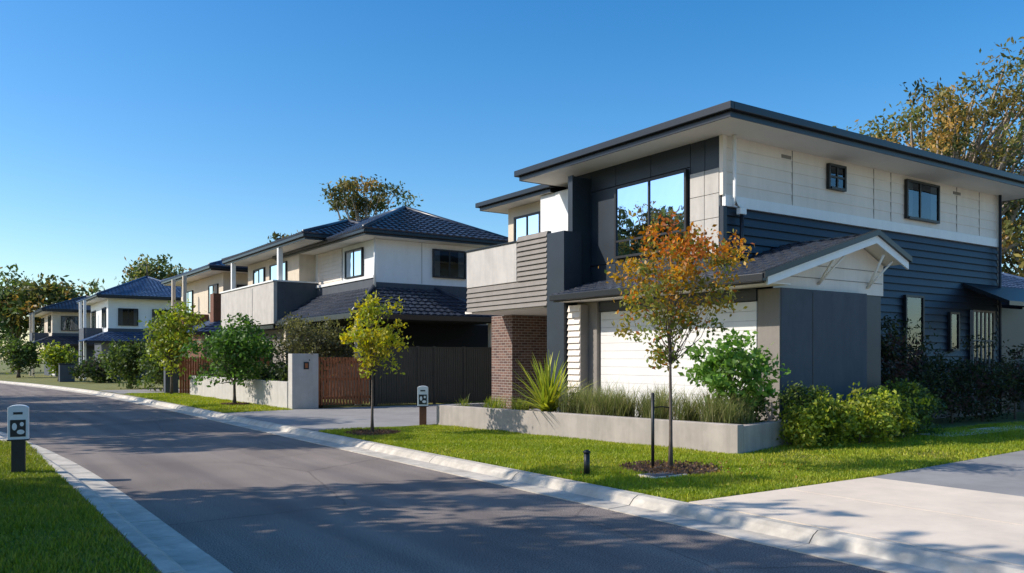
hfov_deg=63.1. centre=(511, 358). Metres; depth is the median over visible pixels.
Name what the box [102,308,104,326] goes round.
front window glass
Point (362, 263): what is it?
front window frame
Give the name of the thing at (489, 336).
carport posts
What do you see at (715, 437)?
street wall
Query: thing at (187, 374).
timber fence
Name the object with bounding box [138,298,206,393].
street tree
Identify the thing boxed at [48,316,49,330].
front window glass
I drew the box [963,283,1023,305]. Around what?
awning roof
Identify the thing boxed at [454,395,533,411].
border grass
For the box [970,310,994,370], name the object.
lattice window frame
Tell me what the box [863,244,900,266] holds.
garage roof underside back
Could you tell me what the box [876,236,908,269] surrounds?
barge board back
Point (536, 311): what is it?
balcony ceiling
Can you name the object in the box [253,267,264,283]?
wing window side frame
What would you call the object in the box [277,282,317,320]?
balcony side parapet
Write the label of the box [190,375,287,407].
wall
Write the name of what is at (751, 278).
garage gutter
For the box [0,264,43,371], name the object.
eucalyptus tree
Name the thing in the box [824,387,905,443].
garden shrub
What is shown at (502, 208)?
wing eave soffit
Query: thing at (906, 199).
side window frame
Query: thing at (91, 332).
balcony side
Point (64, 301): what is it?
roof ridge caps
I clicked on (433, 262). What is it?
side window frame
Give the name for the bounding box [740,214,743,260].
downpipe
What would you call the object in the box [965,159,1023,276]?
eucalyptus tree
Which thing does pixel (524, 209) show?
wall
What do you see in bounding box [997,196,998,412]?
corner trim
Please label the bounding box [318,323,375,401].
carport rear wall
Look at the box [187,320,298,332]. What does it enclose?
porch roof
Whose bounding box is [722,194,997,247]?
white band
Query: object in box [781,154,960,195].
wall vents
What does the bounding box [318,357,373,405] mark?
timber slat gate
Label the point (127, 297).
eave gutter
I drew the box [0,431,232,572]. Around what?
kerb
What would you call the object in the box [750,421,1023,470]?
grass
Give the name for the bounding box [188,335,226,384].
walls
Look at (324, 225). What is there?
wing roof ridge caps
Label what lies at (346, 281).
white ledge
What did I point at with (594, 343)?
garage pier
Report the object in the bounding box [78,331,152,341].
porch roof
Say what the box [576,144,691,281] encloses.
dark wall panels
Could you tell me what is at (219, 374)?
hedge shrub
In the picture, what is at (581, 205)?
vertical fin
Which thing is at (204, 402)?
grass
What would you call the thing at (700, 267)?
wall
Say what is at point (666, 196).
master window glass
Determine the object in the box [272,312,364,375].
rounded shrub
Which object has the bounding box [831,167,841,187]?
side window interior
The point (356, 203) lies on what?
eucalyptus tree
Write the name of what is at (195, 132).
sky
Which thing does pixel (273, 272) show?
wing window glass
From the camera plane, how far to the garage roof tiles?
18.40 m
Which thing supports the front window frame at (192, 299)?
attached to the walls at (199, 288)
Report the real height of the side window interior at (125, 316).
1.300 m
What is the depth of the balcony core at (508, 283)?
24.17 m
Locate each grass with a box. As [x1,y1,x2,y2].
[127,392,293,412]
[318,423,904,501]
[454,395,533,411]
[552,376,771,423]
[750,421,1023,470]
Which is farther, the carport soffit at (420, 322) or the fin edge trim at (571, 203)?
the carport soffit at (420, 322)
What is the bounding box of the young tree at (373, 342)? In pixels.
[338,290,410,431]
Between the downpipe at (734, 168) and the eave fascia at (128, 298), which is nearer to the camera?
the downpipe at (734, 168)
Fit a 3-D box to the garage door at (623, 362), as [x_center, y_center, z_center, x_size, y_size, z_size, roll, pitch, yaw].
[3.699,0.100,19.400,0.040,2.596,4.960,0,0,-34]
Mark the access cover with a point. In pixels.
(657, 475)
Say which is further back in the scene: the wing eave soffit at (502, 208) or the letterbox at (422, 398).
the wing eave soffit at (502, 208)
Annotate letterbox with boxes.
[7,405,29,473]
[417,386,427,424]
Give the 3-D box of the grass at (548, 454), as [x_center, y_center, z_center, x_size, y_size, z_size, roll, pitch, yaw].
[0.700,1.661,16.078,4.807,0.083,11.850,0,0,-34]
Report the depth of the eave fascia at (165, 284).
46.05 m
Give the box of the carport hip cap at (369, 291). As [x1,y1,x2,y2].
[351,284,375,310]
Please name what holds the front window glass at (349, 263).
attached to the front window frame at (362, 263)
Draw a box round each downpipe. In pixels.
[374,238,375,286]
[732,135,741,207]
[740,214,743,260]
[998,195,1001,409]
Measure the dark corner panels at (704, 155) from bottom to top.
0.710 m
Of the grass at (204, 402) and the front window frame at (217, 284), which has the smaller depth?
the grass at (204, 402)
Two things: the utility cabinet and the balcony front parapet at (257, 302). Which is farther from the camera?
the utility cabinet
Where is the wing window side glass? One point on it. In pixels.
(260, 276)
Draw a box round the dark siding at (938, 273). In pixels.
[727,207,997,418]
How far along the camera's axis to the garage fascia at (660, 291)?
19.39 m
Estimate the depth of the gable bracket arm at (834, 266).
17.78 m
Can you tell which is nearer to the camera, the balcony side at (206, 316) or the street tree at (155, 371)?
the street tree at (155, 371)
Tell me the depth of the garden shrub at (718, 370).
15.80 m
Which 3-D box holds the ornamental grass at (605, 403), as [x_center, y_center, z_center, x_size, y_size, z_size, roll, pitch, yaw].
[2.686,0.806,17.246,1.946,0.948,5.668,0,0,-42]
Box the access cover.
[638,471,687,477]
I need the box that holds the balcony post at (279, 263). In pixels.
[277,248,282,279]
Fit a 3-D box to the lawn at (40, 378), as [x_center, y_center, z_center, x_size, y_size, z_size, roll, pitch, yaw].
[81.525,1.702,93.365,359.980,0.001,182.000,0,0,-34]
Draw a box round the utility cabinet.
[58,363,75,381]
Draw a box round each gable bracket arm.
[822,255,844,280]
[869,261,892,287]
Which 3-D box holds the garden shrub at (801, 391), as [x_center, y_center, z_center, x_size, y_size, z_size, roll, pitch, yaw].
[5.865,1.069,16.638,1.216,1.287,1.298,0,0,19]
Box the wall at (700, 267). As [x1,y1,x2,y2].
[592,167,721,269]
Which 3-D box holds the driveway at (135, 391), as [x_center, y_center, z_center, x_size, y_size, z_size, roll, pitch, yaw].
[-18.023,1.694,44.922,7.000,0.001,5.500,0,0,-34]
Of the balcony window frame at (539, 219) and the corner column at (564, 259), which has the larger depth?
the balcony window frame at (539, 219)
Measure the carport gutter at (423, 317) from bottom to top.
0.200 m
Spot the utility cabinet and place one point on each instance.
(64, 376)
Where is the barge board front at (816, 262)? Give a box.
[766,236,876,284]
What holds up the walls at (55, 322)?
on the walls at (89, 353)
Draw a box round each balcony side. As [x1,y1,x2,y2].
[34,333,47,340]
[86,328,101,337]
[186,314,208,332]
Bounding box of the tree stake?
[651,393,668,467]
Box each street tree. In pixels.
[0,332,46,377]
[35,340,82,380]
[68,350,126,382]
[93,336,151,388]
[133,348,189,390]
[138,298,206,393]
[174,312,281,403]
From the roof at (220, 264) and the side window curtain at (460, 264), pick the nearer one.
the side window curtain at (460, 264)
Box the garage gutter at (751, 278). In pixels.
[549,273,765,300]
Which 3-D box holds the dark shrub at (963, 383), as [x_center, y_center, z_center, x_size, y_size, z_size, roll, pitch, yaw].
[11.521,0.714,21.923,2.228,1.973,1.897,0,0,-34]
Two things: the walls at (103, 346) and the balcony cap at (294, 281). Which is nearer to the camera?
the balcony cap at (294, 281)
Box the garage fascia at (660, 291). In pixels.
[553,281,764,302]
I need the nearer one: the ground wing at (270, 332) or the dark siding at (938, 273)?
the dark siding at (938, 273)
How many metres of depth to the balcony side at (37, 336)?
82.40 m
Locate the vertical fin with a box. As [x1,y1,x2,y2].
[574,176,589,284]
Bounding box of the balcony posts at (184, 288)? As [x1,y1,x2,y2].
[172,276,186,387]
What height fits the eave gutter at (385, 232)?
0.116 m
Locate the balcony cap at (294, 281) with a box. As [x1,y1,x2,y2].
[271,280,317,283]
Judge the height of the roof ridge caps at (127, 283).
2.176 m
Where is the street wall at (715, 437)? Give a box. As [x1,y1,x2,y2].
[437,405,743,453]
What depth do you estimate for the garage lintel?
18.70 m
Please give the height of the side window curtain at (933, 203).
0.960 m
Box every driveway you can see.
[99,388,189,393]
[226,403,487,430]
[873,450,1023,496]
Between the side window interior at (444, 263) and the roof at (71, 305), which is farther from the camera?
the roof at (71, 305)
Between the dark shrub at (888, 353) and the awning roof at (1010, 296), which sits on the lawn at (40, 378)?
the dark shrub at (888, 353)
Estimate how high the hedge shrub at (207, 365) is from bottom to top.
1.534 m
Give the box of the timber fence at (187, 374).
[180,357,212,392]
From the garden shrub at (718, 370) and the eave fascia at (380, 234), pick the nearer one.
the garden shrub at (718, 370)
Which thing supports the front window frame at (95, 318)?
attached to the walls at (143, 307)
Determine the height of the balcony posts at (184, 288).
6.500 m
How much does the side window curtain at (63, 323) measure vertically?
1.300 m
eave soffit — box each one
[35,311,78,316]
[82,298,171,304]
[166,270,247,285]
[228,239,321,266]
[301,235,486,254]
[483,192,553,213]
[523,117,1023,200]
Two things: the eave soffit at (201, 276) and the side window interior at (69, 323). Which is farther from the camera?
the side window interior at (69, 323)
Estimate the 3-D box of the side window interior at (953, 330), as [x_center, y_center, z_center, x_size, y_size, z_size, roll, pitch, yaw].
[12.824,-0.800,24.287,0.400,1.000,0.001,0,0,-34]
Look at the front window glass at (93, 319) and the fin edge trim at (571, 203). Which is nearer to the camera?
the fin edge trim at (571, 203)
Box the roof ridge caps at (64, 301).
[29,295,88,313]
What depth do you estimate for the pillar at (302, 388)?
28.30 m
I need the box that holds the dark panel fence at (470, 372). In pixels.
[374,346,491,405]
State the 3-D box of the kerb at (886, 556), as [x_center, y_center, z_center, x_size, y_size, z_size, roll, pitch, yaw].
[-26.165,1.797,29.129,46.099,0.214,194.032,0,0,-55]
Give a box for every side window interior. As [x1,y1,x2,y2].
[65,317,74,329]
[123,309,133,324]
[440,251,457,276]
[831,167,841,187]
[913,183,930,219]
[952,314,955,348]
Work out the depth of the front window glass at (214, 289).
48.01 m
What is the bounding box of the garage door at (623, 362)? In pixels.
[601,301,757,418]
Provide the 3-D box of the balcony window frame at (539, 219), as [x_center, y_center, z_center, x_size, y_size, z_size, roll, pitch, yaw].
[0.475,-3.650,26.318,0.120,1.820,1.420,0,0,-34]
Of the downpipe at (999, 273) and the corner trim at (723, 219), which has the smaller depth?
the corner trim at (723, 219)
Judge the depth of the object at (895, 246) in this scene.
18.50 m
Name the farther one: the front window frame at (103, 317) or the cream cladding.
the front window frame at (103, 317)
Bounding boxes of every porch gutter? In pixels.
[33,344,94,345]
[84,341,159,342]
[193,332,219,334]
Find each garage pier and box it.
[577,301,600,396]
[758,288,779,420]
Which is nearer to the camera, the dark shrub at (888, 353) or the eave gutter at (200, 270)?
the dark shrub at (888, 353)
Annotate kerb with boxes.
[0,381,1023,572]
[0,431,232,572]
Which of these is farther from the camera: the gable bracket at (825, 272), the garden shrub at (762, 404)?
the gable bracket at (825, 272)
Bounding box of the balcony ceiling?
[465,306,546,315]
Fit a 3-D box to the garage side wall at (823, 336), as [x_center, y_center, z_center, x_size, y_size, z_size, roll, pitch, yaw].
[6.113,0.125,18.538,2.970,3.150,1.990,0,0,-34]
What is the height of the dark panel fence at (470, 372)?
2.180 m
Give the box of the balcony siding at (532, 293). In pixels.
[466,279,546,311]
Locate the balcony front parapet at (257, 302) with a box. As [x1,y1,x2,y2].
[221,281,276,328]
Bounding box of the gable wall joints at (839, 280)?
[792,266,878,283]
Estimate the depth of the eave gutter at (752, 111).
19.77 m
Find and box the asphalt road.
[0,383,885,572]
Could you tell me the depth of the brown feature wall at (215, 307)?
45.80 m
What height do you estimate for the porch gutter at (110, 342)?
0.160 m
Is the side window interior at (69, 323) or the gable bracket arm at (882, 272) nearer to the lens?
the gable bracket arm at (882, 272)
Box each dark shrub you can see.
[881,315,938,390]
[881,334,969,412]
[918,349,999,423]
[949,332,1023,421]
[973,344,1023,418]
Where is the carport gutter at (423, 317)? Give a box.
[275,313,491,325]
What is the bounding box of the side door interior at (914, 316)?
[907,297,919,382]
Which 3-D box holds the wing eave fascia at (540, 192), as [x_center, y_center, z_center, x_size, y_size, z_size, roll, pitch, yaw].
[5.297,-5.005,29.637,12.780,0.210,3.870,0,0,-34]
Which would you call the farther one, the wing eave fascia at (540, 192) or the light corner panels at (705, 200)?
the wing eave fascia at (540, 192)
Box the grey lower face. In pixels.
[317,278,373,295]
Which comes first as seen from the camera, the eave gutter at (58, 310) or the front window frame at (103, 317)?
the front window frame at (103, 317)
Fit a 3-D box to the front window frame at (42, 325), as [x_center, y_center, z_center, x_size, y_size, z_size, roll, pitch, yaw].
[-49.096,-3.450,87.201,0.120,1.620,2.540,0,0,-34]
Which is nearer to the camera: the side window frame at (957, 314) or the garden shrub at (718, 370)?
the garden shrub at (718, 370)
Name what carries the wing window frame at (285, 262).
attached to the wing at (301, 267)
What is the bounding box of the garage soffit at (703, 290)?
[565,282,790,302]
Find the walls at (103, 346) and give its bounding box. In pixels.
[95,343,179,379]
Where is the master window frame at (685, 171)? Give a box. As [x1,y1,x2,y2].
[614,169,687,258]
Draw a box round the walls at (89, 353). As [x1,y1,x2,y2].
[44,345,94,376]
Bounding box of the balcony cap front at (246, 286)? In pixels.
[220,280,271,293]
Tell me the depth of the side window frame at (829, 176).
21.07 m
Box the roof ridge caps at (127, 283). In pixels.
[76,276,180,302]
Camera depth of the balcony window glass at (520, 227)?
26.40 m
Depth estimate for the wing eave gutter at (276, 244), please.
36.63 m
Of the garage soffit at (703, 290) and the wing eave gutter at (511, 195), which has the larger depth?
the wing eave gutter at (511, 195)
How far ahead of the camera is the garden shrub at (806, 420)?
15.70 m
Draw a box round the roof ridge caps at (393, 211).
[272,206,507,256]
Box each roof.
[29,297,90,314]
[32,336,94,343]
[77,277,180,301]
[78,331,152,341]
[162,262,247,281]
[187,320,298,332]
[223,221,387,260]
[278,287,497,320]
[288,208,507,251]
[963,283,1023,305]
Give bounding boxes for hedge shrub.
[185,360,218,381]
[201,361,227,378]
[224,359,270,382]
[243,359,285,387]
[265,355,287,384]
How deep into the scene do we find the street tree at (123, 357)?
47.27 m
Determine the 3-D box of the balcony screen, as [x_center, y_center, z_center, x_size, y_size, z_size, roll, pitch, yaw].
[0.594,-2.835,23.158,0.180,1.270,1.410,0,0,-34]
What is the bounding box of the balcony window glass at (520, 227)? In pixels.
[515,214,537,240]
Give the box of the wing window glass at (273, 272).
[270,263,284,279]
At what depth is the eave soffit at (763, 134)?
20.70 m
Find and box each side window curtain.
[62,317,77,329]
[119,309,136,324]
[435,251,463,277]
[909,182,936,220]
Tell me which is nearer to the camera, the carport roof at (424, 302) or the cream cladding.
the cream cladding
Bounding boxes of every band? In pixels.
[52,333,78,335]
[108,328,169,331]
[225,325,283,332]
[376,282,467,299]
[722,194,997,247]
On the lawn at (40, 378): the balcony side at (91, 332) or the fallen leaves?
the fallen leaves
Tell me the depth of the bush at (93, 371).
58.97 m
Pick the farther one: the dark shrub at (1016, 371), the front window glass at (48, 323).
the front window glass at (48, 323)
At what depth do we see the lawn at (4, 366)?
149.76 m
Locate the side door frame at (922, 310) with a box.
[903,295,924,388]
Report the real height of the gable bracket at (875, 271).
0.747 m
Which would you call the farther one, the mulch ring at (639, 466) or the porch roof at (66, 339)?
the porch roof at (66, 339)
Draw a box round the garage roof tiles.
[552,233,864,294]
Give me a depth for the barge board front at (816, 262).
17.05 m
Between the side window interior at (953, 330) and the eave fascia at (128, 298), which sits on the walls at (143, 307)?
the eave fascia at (128, 298)
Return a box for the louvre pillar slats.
[567,305,580,394]
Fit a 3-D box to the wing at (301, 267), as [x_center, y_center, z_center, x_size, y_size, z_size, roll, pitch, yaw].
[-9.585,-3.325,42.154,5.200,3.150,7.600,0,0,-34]
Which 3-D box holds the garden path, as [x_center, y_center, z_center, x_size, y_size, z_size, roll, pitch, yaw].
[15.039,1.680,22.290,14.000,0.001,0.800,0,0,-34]
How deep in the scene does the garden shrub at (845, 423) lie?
15.93 m
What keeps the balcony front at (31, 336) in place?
attached to the balcony posts at (32, 326)
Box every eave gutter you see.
[30,309,90,314]
[77,295,180,303]
[161,266,247,283]
[222,233,337,263]
[272,229,506,258]
[475,184,567,207]
[514,100,1023,182]
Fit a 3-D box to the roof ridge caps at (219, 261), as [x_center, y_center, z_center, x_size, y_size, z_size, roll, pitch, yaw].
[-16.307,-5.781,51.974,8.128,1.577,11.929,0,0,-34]
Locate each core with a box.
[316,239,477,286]
[468,278,546,312]
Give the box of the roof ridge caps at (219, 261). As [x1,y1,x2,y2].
[161,260,221,281]
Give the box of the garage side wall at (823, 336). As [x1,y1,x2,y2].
[712,287,866,438]
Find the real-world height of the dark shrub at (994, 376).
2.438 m
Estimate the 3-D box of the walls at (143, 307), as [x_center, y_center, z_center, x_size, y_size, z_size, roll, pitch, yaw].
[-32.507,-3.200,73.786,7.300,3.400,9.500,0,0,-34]
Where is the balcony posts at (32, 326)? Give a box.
[29,313,34,375]
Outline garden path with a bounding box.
[922,425,1023,436]
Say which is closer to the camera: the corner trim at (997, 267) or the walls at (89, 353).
the corner trim at (997, 267)
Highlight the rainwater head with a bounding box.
[737,208,746,214]
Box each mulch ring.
[220,402,248,404]
[345,428,400,435]
[619,459,722,475]
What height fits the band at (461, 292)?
1.520 m
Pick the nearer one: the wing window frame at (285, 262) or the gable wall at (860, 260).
the gable wall at (860, 260)
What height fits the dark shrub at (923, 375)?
2.345 m
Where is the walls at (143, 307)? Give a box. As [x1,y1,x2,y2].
[91,299,180,331]
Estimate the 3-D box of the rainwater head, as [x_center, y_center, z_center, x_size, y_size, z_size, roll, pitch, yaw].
[5.214,-3.350,18.940,0.200,0.140,0.130,0,0,-34]
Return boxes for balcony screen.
[516,231,550,281]
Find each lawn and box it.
[0,361,43,372]
[0,372,1023,502]
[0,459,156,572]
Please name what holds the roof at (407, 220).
on the wall at (405, 262)
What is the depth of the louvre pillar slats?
21.68 m
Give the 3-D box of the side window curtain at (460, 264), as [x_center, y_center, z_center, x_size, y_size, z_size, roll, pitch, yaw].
[-2.604,-3.925,34.568,1.450,1.050,0.024,0,0,-34]
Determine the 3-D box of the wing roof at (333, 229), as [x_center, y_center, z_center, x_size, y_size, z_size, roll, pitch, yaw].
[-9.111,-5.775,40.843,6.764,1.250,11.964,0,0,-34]
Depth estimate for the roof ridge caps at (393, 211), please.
35.64 m
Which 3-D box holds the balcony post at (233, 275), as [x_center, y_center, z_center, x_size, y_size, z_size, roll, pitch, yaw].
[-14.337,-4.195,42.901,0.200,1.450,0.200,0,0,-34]
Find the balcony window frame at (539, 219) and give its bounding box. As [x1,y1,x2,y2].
[514,211,540,240]
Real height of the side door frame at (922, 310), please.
3.020 m
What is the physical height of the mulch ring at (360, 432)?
0.097 m
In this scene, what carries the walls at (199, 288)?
on the walls at (199, 339)
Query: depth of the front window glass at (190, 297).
52.06 m
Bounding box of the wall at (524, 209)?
[508,201,540,241]
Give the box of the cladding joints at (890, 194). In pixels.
[792,151,979,235]
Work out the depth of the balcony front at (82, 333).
70.08 m
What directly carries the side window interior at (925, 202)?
attached to the side window frame at (906, 199)
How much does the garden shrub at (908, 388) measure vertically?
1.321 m
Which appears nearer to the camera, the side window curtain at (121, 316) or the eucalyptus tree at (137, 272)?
the side window curtain at (121, 316)
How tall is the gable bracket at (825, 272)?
0.554 m
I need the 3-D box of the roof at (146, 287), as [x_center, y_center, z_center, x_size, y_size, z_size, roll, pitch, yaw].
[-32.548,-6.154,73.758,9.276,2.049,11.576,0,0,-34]
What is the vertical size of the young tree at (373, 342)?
3.271 m
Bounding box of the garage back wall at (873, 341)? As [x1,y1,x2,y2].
[867,295,880,432]
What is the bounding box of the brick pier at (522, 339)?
[492,315,546,408]
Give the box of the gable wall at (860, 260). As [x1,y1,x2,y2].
[773,249,882,295]
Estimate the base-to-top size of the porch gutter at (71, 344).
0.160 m
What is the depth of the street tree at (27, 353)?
75.44 m
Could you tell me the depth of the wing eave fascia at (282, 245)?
37.18 m
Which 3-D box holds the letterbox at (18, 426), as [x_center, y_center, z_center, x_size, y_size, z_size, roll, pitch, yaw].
[-7.349,1.216,12.419,0.280,1.067,0.201,0,0,-26]
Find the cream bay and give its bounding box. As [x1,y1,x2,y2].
[541,189,567,232]
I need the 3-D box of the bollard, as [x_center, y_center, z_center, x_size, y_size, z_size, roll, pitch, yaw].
[1.084,1.518,12.084,0.110,0.405,0.110,0,0,-34]
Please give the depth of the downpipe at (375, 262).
32.48 m
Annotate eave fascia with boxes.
[35,310,90,314]
[78,296,180,305]
[163,268,247,285]
[225,237,327,266]
[275,232,496,260]
[480,188,561,213]
[519,110,1023,201]
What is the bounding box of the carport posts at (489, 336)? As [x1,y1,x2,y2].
[284,319,491,405]
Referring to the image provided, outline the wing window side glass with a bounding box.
[254,269,262,283]
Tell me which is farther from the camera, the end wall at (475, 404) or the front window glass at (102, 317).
the front window glass at (102, 317)
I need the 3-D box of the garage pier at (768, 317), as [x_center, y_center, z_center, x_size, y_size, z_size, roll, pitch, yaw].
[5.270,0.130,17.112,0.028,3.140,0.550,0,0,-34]
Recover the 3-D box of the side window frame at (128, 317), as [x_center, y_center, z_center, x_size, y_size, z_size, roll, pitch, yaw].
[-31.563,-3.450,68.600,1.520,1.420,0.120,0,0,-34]
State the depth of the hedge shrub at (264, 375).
31.86 m
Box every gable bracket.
[817,259,834,284]
[866,254,884,288]
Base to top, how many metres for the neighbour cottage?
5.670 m
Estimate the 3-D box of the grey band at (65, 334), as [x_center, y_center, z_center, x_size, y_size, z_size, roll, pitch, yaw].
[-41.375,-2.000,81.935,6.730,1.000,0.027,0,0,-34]
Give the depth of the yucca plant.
18.82 m
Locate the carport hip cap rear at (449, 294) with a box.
[434,287,502,315]
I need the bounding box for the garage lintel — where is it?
[599,288,757,311]
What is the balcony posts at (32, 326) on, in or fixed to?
on the lawn at (40, 378)
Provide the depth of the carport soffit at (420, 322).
32.90 m
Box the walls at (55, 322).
[41,312,90,335]
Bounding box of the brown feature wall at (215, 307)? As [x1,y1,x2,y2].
[210,293,220,356]
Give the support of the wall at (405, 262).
on the lower core
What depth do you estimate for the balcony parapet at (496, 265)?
24.75 m
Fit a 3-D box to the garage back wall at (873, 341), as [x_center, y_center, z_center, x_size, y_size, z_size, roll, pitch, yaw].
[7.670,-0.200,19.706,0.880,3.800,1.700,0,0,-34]
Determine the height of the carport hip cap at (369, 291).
1.322 m
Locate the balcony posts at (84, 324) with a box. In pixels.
[79,300,85,378]
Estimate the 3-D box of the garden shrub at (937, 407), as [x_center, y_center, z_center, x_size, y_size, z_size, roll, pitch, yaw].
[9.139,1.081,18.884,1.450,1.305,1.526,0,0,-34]
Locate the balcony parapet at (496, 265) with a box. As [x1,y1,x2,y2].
[467,242,517,287]
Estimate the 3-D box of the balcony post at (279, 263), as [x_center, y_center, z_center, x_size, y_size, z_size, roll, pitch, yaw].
[-10.298,-4.195,37.000,0.200,1.450,0.200,0,0,-34]
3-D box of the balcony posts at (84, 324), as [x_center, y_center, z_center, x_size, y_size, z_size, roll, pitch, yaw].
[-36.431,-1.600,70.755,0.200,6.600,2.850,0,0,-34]
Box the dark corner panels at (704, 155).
[691,136,718,173]
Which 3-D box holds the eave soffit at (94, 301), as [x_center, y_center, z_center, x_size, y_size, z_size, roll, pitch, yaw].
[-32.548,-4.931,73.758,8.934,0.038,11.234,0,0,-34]
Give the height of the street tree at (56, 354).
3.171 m
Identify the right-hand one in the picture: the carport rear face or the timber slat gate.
the carport rear face
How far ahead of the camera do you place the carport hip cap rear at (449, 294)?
33.96 m
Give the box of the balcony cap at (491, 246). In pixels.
[465,241,515,251]
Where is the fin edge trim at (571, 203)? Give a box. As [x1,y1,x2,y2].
[568,175,573,230]
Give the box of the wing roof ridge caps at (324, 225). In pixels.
[221,219,397,260]
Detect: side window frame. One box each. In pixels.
[61,316,78,330]
[118,308,137,325]
[432,249,465,278]
[826,163,846,191]
[904,179,939,223]
[948,312,959,350]
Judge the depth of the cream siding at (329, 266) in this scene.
36.45 m
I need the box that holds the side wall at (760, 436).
[743,419,794,452]
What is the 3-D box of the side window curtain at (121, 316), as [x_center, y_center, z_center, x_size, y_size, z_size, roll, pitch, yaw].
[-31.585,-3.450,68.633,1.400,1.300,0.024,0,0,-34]
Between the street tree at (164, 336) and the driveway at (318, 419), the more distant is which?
the street tree at (164, 336)
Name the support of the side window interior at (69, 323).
attached to the walls at (55, 322)
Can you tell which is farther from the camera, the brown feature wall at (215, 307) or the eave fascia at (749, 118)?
the brown feature wall at (215, 307)
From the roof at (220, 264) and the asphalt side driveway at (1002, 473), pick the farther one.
the roof at (220, 264)
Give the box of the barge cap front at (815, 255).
[759,230,878,277]
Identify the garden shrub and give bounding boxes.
[678,328,790,419]
[711,390,780,442]
[767,391,843,449]
[774,380,834,443]
[788,385,877,446]
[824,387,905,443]
[839,382,932,438]
[879,377,940,437]
[889,378,947,434]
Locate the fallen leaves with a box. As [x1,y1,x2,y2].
[570,458,906,483]
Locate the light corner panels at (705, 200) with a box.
[690,168,720,253]
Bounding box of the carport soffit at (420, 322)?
[280,318,491,326]
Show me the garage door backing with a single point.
(643, 342)
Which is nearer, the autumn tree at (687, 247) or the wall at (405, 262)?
the autumn tree at (687, 247)
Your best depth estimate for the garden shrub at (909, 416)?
16.97 m
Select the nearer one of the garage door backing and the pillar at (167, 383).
the garage door backing
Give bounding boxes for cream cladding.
[727,136,996,238]
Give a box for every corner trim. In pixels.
[719,134,726,194]
[719,205,726,265]
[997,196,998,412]
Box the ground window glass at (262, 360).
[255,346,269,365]
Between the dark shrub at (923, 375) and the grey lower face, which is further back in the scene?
the grey lower face
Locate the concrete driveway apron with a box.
[689,477,1023,565]
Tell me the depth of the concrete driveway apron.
9.20 m
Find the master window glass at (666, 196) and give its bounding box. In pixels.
[617,172,683,255]
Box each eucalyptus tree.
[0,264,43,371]
[0,316,18,344]
[7,273,104,333]
[114,253,191,286]
[268,230,297,241]
[318,172,423,221]
[832,36,1023,254]
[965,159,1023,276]
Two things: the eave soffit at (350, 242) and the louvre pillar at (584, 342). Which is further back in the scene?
the eave soffit at (350, 242)
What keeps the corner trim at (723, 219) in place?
attached to the wall at (700, 267)
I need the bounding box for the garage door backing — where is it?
[601,304,700,394]
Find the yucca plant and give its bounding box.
[503,349,595,411]
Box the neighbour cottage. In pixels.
[1002,272,1023,308]
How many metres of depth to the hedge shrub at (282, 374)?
29.69 m
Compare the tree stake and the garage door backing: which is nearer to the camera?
the tree stake
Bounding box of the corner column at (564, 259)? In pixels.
[547,230,581,411]
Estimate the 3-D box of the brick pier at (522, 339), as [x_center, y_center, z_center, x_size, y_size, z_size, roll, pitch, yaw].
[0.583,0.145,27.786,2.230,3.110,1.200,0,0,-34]
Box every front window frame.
[41,318,43,332]
[91,310,95,327]
[101,307,105,327]
[187,290,192,313]
[208,283,218,313]
[344,247,363,279]
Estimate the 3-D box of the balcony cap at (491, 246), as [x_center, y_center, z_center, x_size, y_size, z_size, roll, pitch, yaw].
[-0.584,-3.342,24.897,0.240,0.036,2.770,0,0,-34]
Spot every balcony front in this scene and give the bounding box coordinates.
[29,333,33,340]
[79,328,85,340]
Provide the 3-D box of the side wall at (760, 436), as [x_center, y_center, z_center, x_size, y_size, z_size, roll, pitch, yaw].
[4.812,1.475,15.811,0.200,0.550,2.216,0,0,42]
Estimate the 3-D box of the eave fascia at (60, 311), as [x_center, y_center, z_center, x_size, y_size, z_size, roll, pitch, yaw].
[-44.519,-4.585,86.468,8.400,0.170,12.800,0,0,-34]
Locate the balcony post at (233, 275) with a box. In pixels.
[231,263,235,288]
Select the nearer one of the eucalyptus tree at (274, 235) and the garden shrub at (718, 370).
the garden shrub at (718, 370)
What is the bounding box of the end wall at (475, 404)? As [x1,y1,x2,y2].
[446,403,486,406]
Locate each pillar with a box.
[164,356,177,392]
[288,354,317,408]
[581,305,587,392]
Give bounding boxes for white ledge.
[316,275,373,287]
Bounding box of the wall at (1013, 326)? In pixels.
[1002,308,1023,412]
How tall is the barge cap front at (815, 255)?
1.258 m
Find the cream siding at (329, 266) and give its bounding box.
[318,248,341,284]
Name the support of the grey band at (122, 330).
attached to the walls at (143, 307)
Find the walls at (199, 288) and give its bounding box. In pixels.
[181,272,247,335]
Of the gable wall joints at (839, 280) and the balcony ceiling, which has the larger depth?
the balcony ceiling
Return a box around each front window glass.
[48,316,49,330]
[92,311,94,327]
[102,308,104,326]
[188,291,191,313]
[209,285,216,311]
[346,249,360,276]
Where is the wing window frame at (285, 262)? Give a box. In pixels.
[269,261,286,279]
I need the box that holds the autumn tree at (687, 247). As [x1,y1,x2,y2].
[598,210,757,466]
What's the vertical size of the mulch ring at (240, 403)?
0.097 m
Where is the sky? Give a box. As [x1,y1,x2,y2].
[0,0,1023,359]
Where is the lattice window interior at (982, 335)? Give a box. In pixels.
[974,312,990,368]
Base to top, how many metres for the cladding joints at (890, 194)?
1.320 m
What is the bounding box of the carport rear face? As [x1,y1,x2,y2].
[377,323,487,399]
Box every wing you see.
[248,254,315,284]
[251,329,313,362]
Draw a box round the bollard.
[583,450,590,474]

